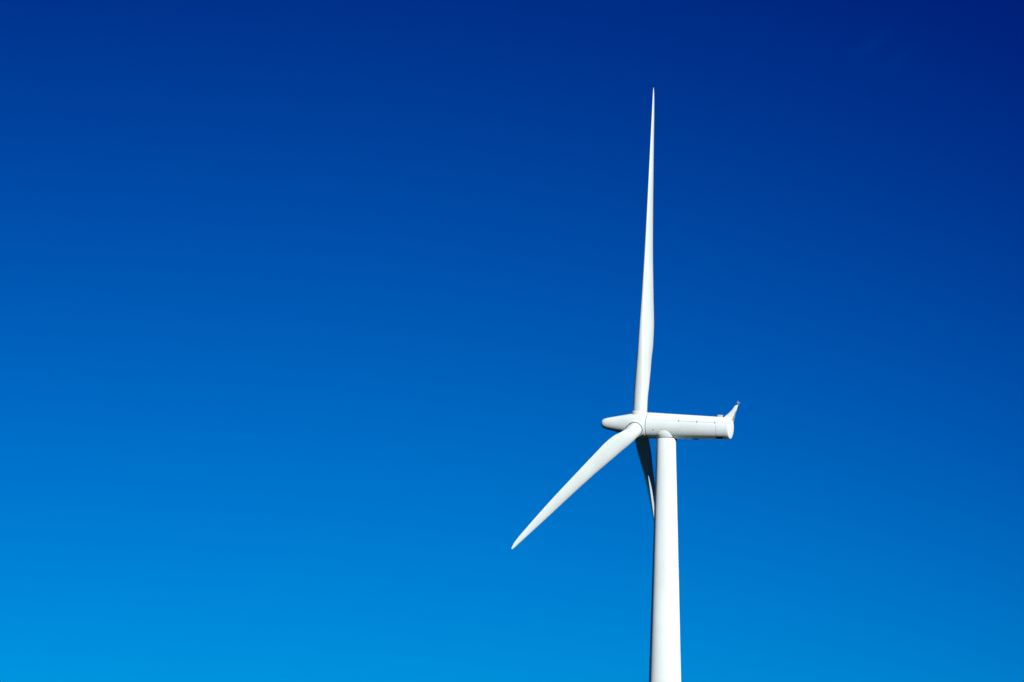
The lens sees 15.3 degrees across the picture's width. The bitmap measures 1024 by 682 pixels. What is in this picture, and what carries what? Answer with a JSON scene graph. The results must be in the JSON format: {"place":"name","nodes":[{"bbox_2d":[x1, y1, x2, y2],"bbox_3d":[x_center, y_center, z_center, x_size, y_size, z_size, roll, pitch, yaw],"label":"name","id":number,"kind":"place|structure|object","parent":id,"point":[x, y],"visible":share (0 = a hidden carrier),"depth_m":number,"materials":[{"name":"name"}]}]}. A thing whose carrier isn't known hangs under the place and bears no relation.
{"place":"outdoors","nodes":[
{"label":"outdoors","id":0,"kind":"place"},
{"bbox_2d":[0,0,1023,681],"label":"sky","id":1,"kind":"structure","parent":0,"point":[310,310],"materials":[{"name":"blue"}]},
{"bbox_2d":[512,87,739,681],"bbox_3d":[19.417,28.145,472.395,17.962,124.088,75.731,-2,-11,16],"label":"wind turbine","id":2,"kind":"object","parent":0,"point":[640,425],"visible":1,"depth_m":473.46,"materials":[{"name":"metal"}]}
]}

